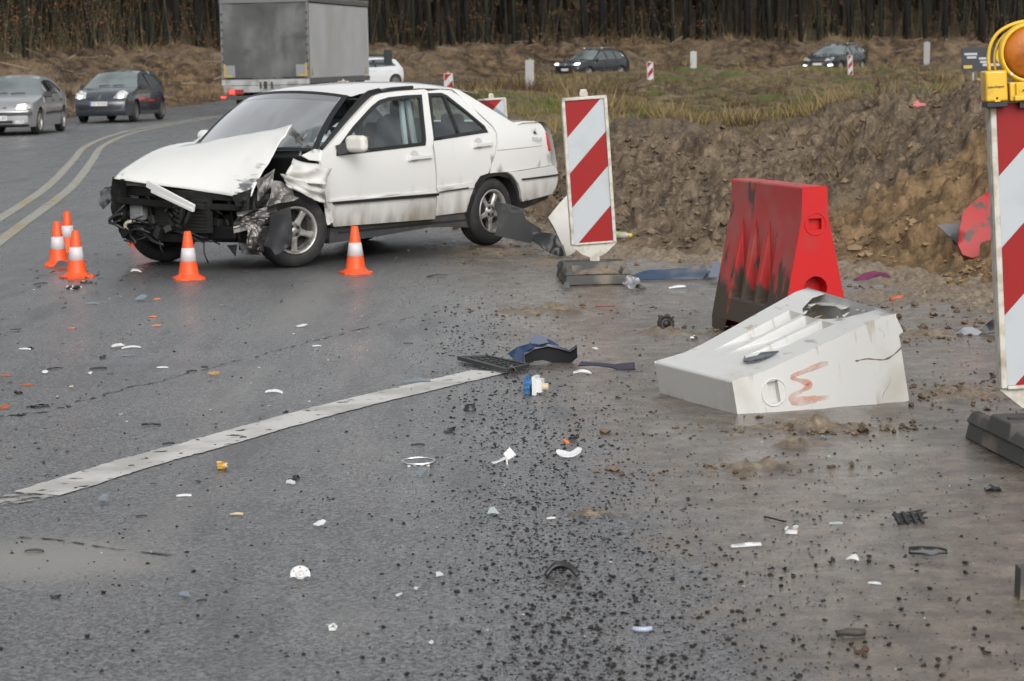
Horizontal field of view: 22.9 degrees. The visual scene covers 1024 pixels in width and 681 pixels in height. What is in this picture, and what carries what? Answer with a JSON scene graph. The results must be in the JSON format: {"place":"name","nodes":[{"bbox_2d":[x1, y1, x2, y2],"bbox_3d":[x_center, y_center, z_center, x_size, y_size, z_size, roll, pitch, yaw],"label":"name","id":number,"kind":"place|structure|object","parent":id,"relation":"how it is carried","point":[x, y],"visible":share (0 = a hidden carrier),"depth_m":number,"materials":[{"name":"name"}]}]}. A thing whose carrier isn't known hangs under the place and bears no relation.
{"place":"outdoors","nodes":[
{"label":"outdoors","id":0,"kind":"place"},
{"bbox_2d":[0,0,1017,286],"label":"terrain","id":1,"kind":"structure","parent":0,"point":[948,198],"depth_m":24.91,"materials":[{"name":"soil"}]},
{"bbox_2d":[0,0,8,54],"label":"pine tree","id":2,"kind":"object","parent":1,"relation":"on","point":[2,13],"visible":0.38,"depth_m":136.02,"materials":[{"name":"brown plant"}]},
{"bbox_2d":[7,0,20,52],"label":"pine tree","id":3,"kind":"object","parent":1,"relation":"on","point":[12,23],"visible":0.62,"depth_m":125.72,"materials":[{"name":"brown plant"}]},
{"bbox_2d":[21,0,28,57],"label":"pine tree","id":4,"kind":"object","parent":1,"relation":"on","point":[25,53],"visible":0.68,"depth_m":112.99,"materials":[{"name":"brown plant"}]},
{"bbox_2d":[29,0,37,51],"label":"pine tree","id":5,"kind":"object","parent":1,"relation":"on","point":[31,2],"visible":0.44,"depth_m":138.94,"materials":[{"name":"brown plant"}]},
{"bbox_2d":[79,0,93,48],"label":"pine tree","id":6,"kind":"object","parent":1,"relation":"on","point":[90,35],"visible":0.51,"depth_m":126.82,"materials":[{"name":"brown plant"}]},
{"bbox_2d":[138,0,153,47],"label":"pine tree","id":7,"kind":"object","parent":1,"relation":"on","point":[150,19],"visible":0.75,"depth_m":132.85,"materials":[{"name":"brown plant"}]},
{"bbox_2d":[162,0,166,45],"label":"pine tree","id":8,"kind":"object","parent":1,"relation":"on","point":[164,27],"visible":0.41,"depth_m":137.78,"materials":[{"name":"brown plant"}]},
{"bbox_2d":[166,0,180,43],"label":"pine tree","id":9,"kind":"object","parent":1,"relation":"on","point":[168,4],"visible":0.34,"depth_m":149.61,"materials":[{"name":"brown plant"}]},
{"bbox_2d":[170,0,180,43],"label":"pine tree","id":10,"kind":"object","parent":1,"relation":"on","point":[175,10],"visible":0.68,"depth_m":133.79,"materials":[{"name":"brown plant"}]},
{"bbox_2d":[193,0,202,46],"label":"pine tree","id":11,"kind":"object","parent":1,"relation":"on","point":[196,13],"visible":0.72,"depth_m":138.73,"materials":[{"name":"brown plant"}]},
{"bbox_2d":[369,0,373,44],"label":"pine tree","id":12,"kind":"object","parent":1,"relation":"on","point":[371,29],"visible":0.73,"depth_m":150.68,"materials":[{"name":"brown plant"}]},
{"bbox_2d":[368,0,383,42],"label":"pine tree","id":13,"kind":"object","parent":1,"relation":"on","point":[380,25],"visible":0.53,"depth_m":153.69,"materials":[{"name":"brown plant"}]},
{"bbox_2d":[393,0,405,45],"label":"pine tree","id":14,"kind":"object","parent":1,"relation":"on","point":[400,8],"visible":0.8,"depth_m":150.68,"materials":[{"name":"brown plant"}]},
{"bbox_2d":[411,0,415,45],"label":"pine tree","id":15,"kind":"object","parent":1,"relation":"on","point":[413,16],"visible":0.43,"depth_m":153.65,"materials":[{"name":"brown plant"}]},
{"bbox_2d":[415,0,426,50],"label":"pine tree","id":16,"kind":"object","parent":1,"relation":"on","point":[420,19],"visible":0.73,"depth_m":155.65,"materials":[{"name":"brown plant"}]},
{"bbox_2d":[415,0,433,50],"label":"pine tree","id":17,"kind":"object","parent":1,"relation":"on","point":[430,29],"visible":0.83,"depth_m":152.72,"materials":[{"name":"brown plant"}]},
{"bbox_2d":[438,0,455,46],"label":"pine tree","id":18,"kind":"object","parent":1,"relation":"on","point":[446,8],"visible":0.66,"depth_m":155.67,"materials":[{"name":"brown plant"}]},
{"bbox_2d":[456,0,462,45],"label":"pine tree","id":19,"kind":"object","parent":1,"relation":"on","point":[458,2],"visible":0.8,"depth_m":152.69,"materials":[{"name":"brown plant"}]},
{"bbox_2d":[460,0,470,45],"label":"pine tree","id":20,"kind":"object","parent":1,"relation":"on","point":[466,18],"visible":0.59,"depth_m":154.67,"materials":[{"name":"brown plant"}]},
{"bbox_2d":[474,0,489,42],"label":"pine tree","id":21,"kind":"object","parent":1,"relation":"on","point":[486,13],"visible":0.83,"depth_m":153.73,"materials":[{"name":"brown plant"}]},
{"bbox_2d":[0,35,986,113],"bbox_3d":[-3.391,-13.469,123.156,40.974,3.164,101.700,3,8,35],"label":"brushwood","id":22,"kind":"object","parent":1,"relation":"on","point":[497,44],"visible":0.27,"depth_m":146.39,"materials":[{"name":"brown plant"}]},
{"bbox_2d":[0,0,1023,65],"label":"undergrowth","id":23,"kind":"object","parent":1,"relation":"on","point":[6,47],"visible":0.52,"depth_m":152.54,"materials":[{"name":"brown plant"}]},
{"bbox_2d":[511,0,515,43],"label":"pine tree","id":24,"kind":"object","parent":1,"relation":"on","point":[513,40],"visible":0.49,"depth_m":156.64,"materials":[{"name":"brown plant"}]},
{"bbox_2d":[5,0,1023,52],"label":"woods","id":25,"kind":"object","parent":1,"relation":"on","point":[842,13],"visible":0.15,"depth_m":175.39,"materials":[{"name":"brown plant"}]},
{"bbox_2d":[525,58,533,88],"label":"guide beacon","id":26,"kind":"object","parent":1,"relation":"on","point":[529,69],"visible":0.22,"depth_m":83.50,"materials":[{"name":"white plastic"}]},
{"bbox_2d":[539,0,545,43],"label":"pine tree","id":27,"kind":"object","parent":1,"relation":"on","point":[542,21],"visible":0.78,"depth_m":156.62,"materials":[{"name":"brown plant"}]},
{"bbox_2d":[547,0,557,42],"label":"pine tree","id":28,"kind":"object","parent":1,"relation":"on","point":[554,16],"visible":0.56,"depth_m":158.64,"materials":[{"name":"brown plant"}]},
{"bbox_2d":[576,0,588,38],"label":"pine tree","id":29,"kind":"object","parent":1,"relation":"on","point":[583,19],"visible":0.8,"depth_m":156.59,"materials":[{"name":"brown plant"}]},
{"bbox_2d":[590,0,606,42],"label":"pine tree","id":30,"kind":"object","parent":1,"relation":"on","point":[601,4],"visible":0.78,"depth_m":158.57,"materials":[{"name":"brown plant"}]},
{"bbox_2d":[649,0,658,38],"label":"pine tree","id":31,"kind":"object","parent":1,"relation":"on","point":[654,25],"visible":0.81,"depth_m":160.53,"materials":[{"name":"brown plant"}]},
{"bbox_2d":[670,0,675,42],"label":"pine tree","id":32,"kind":"object","parent":1,"relation":"on","point":[672,19],"visible":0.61,"depth_m":157.68,"materials":[{"name":"brown plant"}]},
{"bbox_2d":[679,0,687,39],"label":"pine tree","id":33,"kind":"object","parent":1,"relation":"on","point":[685,22],"visible":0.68,"depth_m":159.66,"materials":[{"name":"brown plant"}]},
{"bbox_2d":[688,0,702,39],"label":"pine tree","id":34,"kind":"object","parent":1,"relation":"on","point":[698,12],"visible":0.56,"depth_m":164.53,"materials":[{"name":"brown plant"}]},
{"bbox_2d":[380,56,1014,138],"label":"field grass","id":35,"kind":"structure","parent":1,"relation":"on","point":[729,118],"depth_m":56.32,"materials":[{"name":"green plant"}]},
{"bbox_2d":[703,0,711,40],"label":"pine tree","id":36,"kind":"object","parent":1,"relation":"on","point":[708,17],"visible":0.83,"depth_m":156.69,"materials":[{"name":"brown plant"}]},
{"bbox_2d":[720,0,726,36],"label":"pine tree","id":37,"kind":"object","parent":1,"relation":"on","point":[722,8],"visible":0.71,"depth_m":160.83,"materials":[{"name":"brown plant"}]},
{"bbox_2d":[734,0,738,38],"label":"pine tree","id":38,"kind":"object","parent":1,"relation":"on","point":[736,23],"visible":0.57,"depth_m":158.64,"materials":[{"name":"brown plant"}]},
{"bbox_2d":[741,0,750,39],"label":"pine tree","id":39,"kind":"object","parent":1,"relation":"on","point":[747,22],"visible":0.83,"depth_m":160.58,"materials":[{"name":"brown plant"}]},
{"bbox_2d":[761,0,765,40],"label":"pine tree","id":40,"kind":"object","parent":1,"relation":"on","point":[763,19],"visible":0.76,"depth_m":163.22,"materials":[{"name":"brown plant"}]},
{"bbox_2d":[759,0,771,39],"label":"pine tree","id":41,"kind":"object","parent":1,"relation":"on","point":[769,27],"visible":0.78,"depth_m":157.72,"materials":[{"name":"brown plant"}]},
{"bbox_2d":[785,0,788,42],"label":"pine tree","id":42,"kind":"object","parent":1,"relation":"on","point":[787,16],"visible":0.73,"depth_m":158.68,"materials":[{"name":"brown plant"}]},
{"bbox_2d":[616,79,962,182],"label":"dry weeds","id":43,"kind":"object","parent":1,"relation":"on","point":[880,149],"visible":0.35,"depth_m":24.66,"materials":[{"name":"brown plant"}]},
{"bbox_2d":[798,0,802,41],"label":"pine tree","id":44,"kind":"object","parent":1,"relation":"on","point":[800,31],"visible":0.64,"depth_m":155.72,"materials":[{"name":"brown plant"}]},
{"bbox_2d":[816,0,821,40],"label":"pine tree","id":45,"kind":"object","parent":1,"relation":"on","point":[818,21],"visible":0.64,"depth_m":157.71,"materials":[{"name":"brown plant"}]},
{"bbox_2d":[829,0,837,36],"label":"pine tree","id":46,"kind":"object","parent":1,"relation":"on","point":[834,9],"visible":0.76,"depth_m":159.59,"materials":[{"name":"brown plant"}]},
{"bbox_2d":[803,43,867,67],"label":"dark estate car","id":47,"kind":"object","parent":1,"relation":"on","point":[834,54],"visible":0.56,"depth_m":129.81,"materials":[{"name":"black paint"}]},
{"bbox_2d":[861,0,871,41],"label":"pine tree","id":48,"kind":"object","parent":1,"relation":"on","point":[868,24],"visible":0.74,"depth_m":158.67,"materials":[{"name":"brown plant"}]},
{"bbox_2d":[878,0,882,37],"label":"pine tree","id":49,"kind":"object","parent":1,"relation":"on","point":[880,32],"visible":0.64,"depth_m":155.72,"materials":[{"name":"brown plant"}]},
{"bbox_2d":[903,0,911,39],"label":"pine tree","id":50,"kind":"object","parent":1,"relation":"on","point":[907,19],"visible":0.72,"depth_m":157.62,"materials":[{"name":"brown plant"}]},
{"bbox_2d":[921,0,927,38],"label":"pine tree","id":51,"kind":"object","parent":1,"relation":"on","point":[924,14],"visible":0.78,"depth_m":159.70,"materials":[{"name":"brown plant"}]},
{"bbox_2d":[919,41,934,67],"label":"guide beacon","id":52,"kind":"object","parent":1,"relation":"on","point":[926,52],"visible":0.9,"depth_m":117.24,"materials":[{"name":"white plastic"}]},
{"bbox_2d":[940,0,947,40],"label":"pine tree","id":53,"kind":"object","parent":1,"relation":"on","point":[945,21],"visible":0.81,"depth_m":156.71,"materials":[{"name":"brown plant"}]},
{"bbox_2d":[937,223,959,244],"bbox_3d":[3.177,-0.770,18.297,0.185,0.163,0.092,-1,6,0],"label":"fragment","id":54,"kind":"object","parent":1,"relation":"on","point":[950,230],"visible":0.73,"depth_m":18.30,"materials":[{"name":"plastic"}]},
{"bbox_2d":[957,191,990,258],"bbox_3d":[3.393,-0.863,18.049,0.457,0.541,0.345,-1,6,0],"label":"red barrier fragment","id":55,"kind":"object","parent":1,"relation":"on","point":[974,231],"visible":0.54,"depth_m":17.97,"materials":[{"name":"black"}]},
{"bbox_2d":[961,47,1002,79],"bbox_3d":[11.204,-6.135,59.739,1.150,1.588,0.100,-1,6,0],"label":"advert board","id":56,"kind":"object","parent":1,"relation":"on","point":[973,60],"visible":0.66,"depth_m":59.64,"materials":[{"name":"black"}]},
{"bbox_2d":[978,0,985,43],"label":"pine tree","id":57,"kind":"object","parent":1,"relation":"on","point":[982,25],"visible":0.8,"depth_m":154.68,"materials":[{"name":"brown plant"}]},
{"bbox_2d":[995,0,1004,38],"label":"pine tree","id":58,"kind":"object","parent":1,"relation":"on","point":[1001,23],"visible":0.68,"depth_m":156.69,"materials":[{"name":"brown plant"}]},
{"bbox_2d":[0,77,1023,680],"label":"road","id":59,"kind":"structure","parent":0,"point":[244,295],"depth_m":9.63,"materials":[{"name":"grey asphalt"}]},
{"bbox_2d":[0,492,51,506],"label":"edge line marking","id":60,"kind":"object","parent":59,"relation":"on","point":[43,496],"visible":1,"depth_m":9.43,"materials":[{"name":"white paint"}]},
{"bbox_2d":[0,75,66,133],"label":"silver saloon","id":61,"kind":"object","parent":59,"relation":"on","point":[35,103],"visible":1,"depth_m":61.27,"materials":[{"name":"grey paint"}]},
{"bbox_2d":[43,95,55,121],"bbox_3d":[-11.332,-5.682,61.836,0.093,0.640,1.120,-1,6,2],"label":"front door","id":62,"kind":"structure","parent":61,"relation":"in","point":[50,110],"depth_m":61.79,"materials":[{"name":"silver metal"}]},
{"bbox_2d":[53,93,62,120],"bbox_3d":[-11.308,-5.811,62.853,0.111,0.670,0.910,-1,6,2],"label":"rear door","id":63,"kind":"structure","parent":61,"relation":"in","point":[57,101],"depth_m":62.77,"materials":[{"name":"silver metal"}]},
{"bbox_2d":[44,221,67,266],"bbox_3d":[-3.685,-0.787,20.477,0.224,0.360,0.224,-2,7,-11],"label":"traffic cone","id":64,"kind":"object","parent":59,"relation":"on","point":[57,253],"visible":0.85,"depth_m":20.43,"materials":[{"name":"plastic"}]},
{"bbox_2d":[61,211,73,253],"bbox_3d":[-3.851,-0.941,21.882,0.224,0.360,0.224,-4,7,-23],"label":"traffic cone","id":65,"kind":"object","parent":59,"relation":"on","point":[67,227],"visible":0.62,"depth_m":21.83,"materials":[{"name":"plastic"}]},
{"bbox_2d":[59,230,94,278],"bbox_3d":[-3.328,-0.660,19.279,0.224,0.360,0.224,-6,8,-35],"label":"traffic cone","id":66,"kind":"object","parent":59,"relation":"on","point":[76,267],"visible":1,"depth_m":19.23,"materials":[{"name":"orange plastic"}]},
{"bbox_2d":[75,69,164,122],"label":"blue hatchback","id":67,"kind":"object","parent":59,"relation":"on","point":[133,94],"visible":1,"depth_m":72.39,"materials":[{"name":"grey paint"}]},
{"bbox_2d":[172,231,205,280],"bbox_3d":[-2.426,-0.639,18.925,0.224,0.360,0.224,-3,7,-16],"label":"traffic cone","id":68,"kind":"object","parent":59,"relation":"on","point":[188,269],"visible":1,"depth_m":18.88,"materials":[{"name":"orange plastic"}]},
{"bbox_2d":[2,313,426,416],"bbox_3d":[-1.390,0.086,13.844,0.207,0.001,4.993,2,7,23],"label":"asphalt joint","id":69,"kind":"object","parent":59,"relation":"on","point":[178,375],"visible":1,"depth_m":12.76,"materials":[{"name":"asphalt"}]},
{"bbox_2d":[0,79,486,221],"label":"line marking","id":70,"kind":"object","parent":59,"relation":"on","point":[51,182],"visible":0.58,"depth_m":36.28,"materials":[{"name":"yellow paint"}]},
{"bbox_2d":[14,370,504,494],"bbox_3d":[-0.992,0.365,11.275,0.319,0.001,3.875,2,7,26],"label":"edge line marking","id":71,"kind":"object","parent":59,"relation":"on","point":[100,473],"visible":1,"depth_m":10.89,"materials":[{"name":"white paint"}]},
{"bbox_2d":[0,78,520,245],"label":"line marking","id":72,"kind":"object","parent":59,"relation":"on","point":[7,235],"visible":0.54,"depth_m":31.83,"materials":[{"name":"yellow paint"}]},
{"bbox_2d":[290,565,309,579],"bbox_3d":[-0.658,0.722,7.847,0.062,0.040,0.038,-2,6,-6],"label":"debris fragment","id":73,"kind":"object","parent":59,"relation":"on","point":[298,573],"visible":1,"depth_m":7.84,"materials":[{"name":"white plastic"}]},
{"bbox_2d":[219,0,391,103],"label":"lorry","id":74,"kind":"object","parent":59,"relation":"on","point":[267,45],"visible":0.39,"depth_m":76.79,"materials":[{"name":"grey metal"}]},
{"bbox_2d":[98,82,558,266],"bbox_3d":[-1.404,-1.464,21.324,2.065,1.424,4.292,4,8,37],"label":"wrecked car","id":75,"kind":"object","parent":59,"relation":"on","point":[296,176],"visible":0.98,"depth_m":20.41,"materials":[{"name":"white paint"}]},
{"bbox_2d":[339,226,372,274],"bbox_3d":[-1.188,-0.687,19.126,0.224,0.360,0.224,-3,7,-20],"label":"traffic cone","id":76,"kind":"object","parent":59,"relation":"on","point":[355,263],"visible":1,"depth_m":19.08,"materials":[{"name":"orange plastic"}]},
{"bbox_2d":[364,57,403,81],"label":"pale small car","id":77,"kind":"object","parent":59,"relation":"on","point":[393,72],"visible":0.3,"depth_m":120.91,"materials":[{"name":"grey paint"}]},
{"bbox_2d":[402,456,435,465],"bbox_3d":[-0.371,0.480,10.039,0.136,0.029,0.079,-1,6,0],"label":"chrome ring","id":78,"kind":"object","parent":59,"relation":"on","point":[418,464],"visible":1,"depth_m":10.03,"materials":[{"name":"white"}]},
{"bbox_2d":[477,93,507,118],"bbox_3d":[-0.159,-1.953,26.447,0.446,1.267,0.813,-1,6,-2],"label":"guide beacon","id":79,"kind":"object","parent":59,"relation":"on","point":[498,105],"visible":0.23,"depth_m":26.36,"materials":[{"name":"white plastic"}]},
{"bbox_2d":[457,355,528,372],"bbox_3d":[-0.072,0.112,13.158,0.196,0.030,0.662,-4,7,-23],"label":"radiator grille","id":80,"kind":"object","parent":59,"relation":"on","point":[505,365],"visible":1,"depth_m":13.14,"materials":[{"name":"grey"}]},
{"bbox_2d":[0,279,1023,680],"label":"asphalt grit","id":81,"kind":"object","parent":59,"relation":"on","point":[554,395],"visible":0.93,"depth_m":8.32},
{"bbox_2d":[494,201,540,242],"bbox_3d":[0.046,-0.994,21.261,0.401,0.360,0.083,0,6,6],"label":"grey undertray","id":82,"kind":"object","parent":59,"relation":"on","point":[514,223],"visible":0.92,"depth_m":21.25,"materials":[{"name":"grey plastic"}]},
{"bbox_2d":[523,375,548,394],"bbox_3d":[0.119,0.213,12.070,0.116,0.090,0.087,1,7,17],"label":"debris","id":83,"kind":"object","parent":59,"relation":"on","point":[535,385],"visible":1,"depth_m":12.04,"materials":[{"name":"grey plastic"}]},
{"bbox_2d":[508,334,576,362],"bbox_3d":[0.161,0.050,13.324,0.365,0.162,0.151,-1,6,0],"label":"blue bumper corner","id":84,"kind":"object","parent":59,"relation":"on","point":[539,348],"visible":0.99,"depth_m":13.30,"materials":[{"name":"black"}]},
{"bbox_2d":[531,232,563,256],"bbox_3d":[0.274,-0.773,20.327,0.306,0.203,0.128,2,7,28],"label":"black wheel liner","id":85,"kind":"object","parent":59,"relation":"on","point":[549,243],"visible":0.81,"depth_m":20.30,"materials":[{"name":"plastic"}]},
{"bbox_2d":[548,196,575,255],"bbox_3d":[0.399,-0.939,19.995,0.226,0.544,0.165,-1,6,0],"label":"white bumper piece","id":86,"kind":"object","parent":59,"relation":"on","point":[558,217],"visible":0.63,"depth_m":19.94,"materials":[{"name":"plastic"}]},
{"bbox_2d":[544,561,579,577],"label":"ring trim","id":87,"kind":"structure","parent":59,"relation":"on","point":[556,565],"depth_m":7.81,"materials":[{"name":"black plastic"}]},
{"bbox_2d":[556,447,581,456],"bbox_3d":[0.228,0.447,10.097,0.105,0.032,0.054,-2,6,-9],"label":"fragment","id":88,"kind":"object","parent":59,"relation":"on","point":[572,453],"visible":1,"depth_m":10.10,"materials":[{"name":"white"}]},
{"bbox_2d":[555,47,629,74],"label":"dark suv","id":89,"kind":"object","parent":59,"relation":"on","point":[598,59],"visible":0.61,"depth_m":134.69,"materials":[{"name":"black paint"}]},
{"bbox_2d":[556,89,630,284],"bbox_3d":[0.573,-1.119,18.133,0.472,1.368,0.861,-1,6,-3],"label":"guide beacon","id":90,"kind":"object","parent":59,"relation":"on","point":[588,170],"visible":0.99,"depth_m":18.08,"materials":[{"name":"white plastic"}]},
{"bbox_2d":[578,361,634,369],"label":"trim panel","id":91,"kind":"structure","parent":59,"relation":"on","point":[626,366],"depth_m":12.96,"materials":[{"name":"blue plastic"}]},
{"bbox_2d":[622,275,640,289],"bbox_3d":[0.820,-0.400,17.327,0.126,0.105,0.072,-1,6,0],"label":"crumpled scrap","id":92,"kind":"object","parent":59,"relation":"on","point":[630,282],"visible":1,"depth_m":17.32,"materials":[{"name":"paper"}]},
{"bbox_2d":[657,314,674,328],"bbox_3d":[0.896,-0.099,14.713,0.103,0.104,0.060,-2,7,-11],"label":"fan motor","id":93,"kind":"object","parent":59,"relation":"on","point":[664,321],"visible":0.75,"depth_m":14.70,"materials":[{"name":"black plastic"}]},
{"bbox_2d":[632,263,716,279],"bbox_3d":[1.157,-0.487,18.090,0.620,0.115,0.133,-1,6,0],"label":"blue bumper skin","id":94,"kind":"object","parent":59,"relation":"on","point":[689,273],"visible":0.95,"depth_m":18.07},
{"bbox_2d":[394,78,1023,482],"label":"soil clods","id":95,"kind":"object","parent":59,"relation":"on","point":[850,260],"visible":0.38,"depth_m":18.99,"materials":[{"name":"brown soil"}]},
{"bbox_2d":[712,178,843,329],"bbox_3d":[1.516,-0.466,14.371,0.410,0.870,1.128,-3,7,-15],"label":"red barrier","id":96,"kind":"object","parent":59,"relation":"on","point":[779,245],"visible":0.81,"depth_m":14.20,"materials":[{"name":"plastic"}]},
{"bbox_2d":[655,288,908,413],"bbox_3d":[1.277,0.095,11.789,0.955,0.465,0.848,-14,10,-19],"label":"white barrier","id":97,"kind":"object","parent":59,"relation":"on","point":[835,351],"visible":0.99,"depth_m":11.49,"materials":[{"name":"plastic"}]},
{"bbox_2d":[743,351,778,361],"bbox_3d":[1.109,0.072,11.493,0.185,0.050,0.101,4,8,38],"label":"plastic splinter","id":98,"kind":"object","parent":97,"relation":"on","point":[761,355],"visible":1,"depth_m":11.47,"materials":[{"name":"plastic"}]},
{"bbox_2d":[836,628,865,635],"bbox_3d":[0.933,0.803,6.949,0.082,0.024,0.029,-1,6,-2],"label":"wooden stick","id":99,"kind":"object","parent":59,"relation":"on","point":[852,632],"visible":1,"depth_m":6.94,"materials":[{"name":"wood"}]},
{"bbox_2d":[853,271,890,280],"bbox_3d":[2.522,-0.451,17.624,0.310,0.073,0.260,-1,6,0],"label":"cloth","id":100,"kind":"object","parent":59,"relation":"on","point":[868,275],"visible":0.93,"depth_m":17.59,"materials":[{"name":"fabric"}]},
{"bbox_2d":[892,507,930,525],"bbox_3d":[1.373,0.598,8.592,0.149,0.042,0.093,-2,6,-9],"label":"ribbed grille piece","id":101,"kind":"object","parent":59,"relation":"on","point":[902,517],"visible":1,"depth_m":8.58,"materials":[{"name":"black plastic"}]},
{"bbox_2d":[909,546,947,556],"bbox_3d":[1.316,0.667,7.985,0.124,0.025,0.066,0,6,10],"label":"smoky lens","id":102,"kind":"object","parent":59,"relation":"on","point":[931,551],"visible":1,"depth_m":7.99,"materials":[{"name":"grey"}]},
{"bbox_2d":[966,100,1023,467],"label":"guide beacon","id":103,"kind":"object","parent":59,"relation":"on","point":[1002,435],"visible":0.98,"depth_m":10.01,"materials":[{"name":"white plastic"}]},
{"bbox_2d":[980,20,1023,107],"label":"warning lamp","id":104,"kind":"object","parent":103,"relation":"attached to","point":[998,89],"visible":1,"depth_m":9.88,"materials":[{"name":"yellow plastic"}]},
{"bbox_2d":[1014,564,1023,599],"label":"rubber block","id":105,"kind":"object","parent":59,"relation":"on","point":[1019,583],"depth_m":7.38,"materials":[{"name":"rubber"}]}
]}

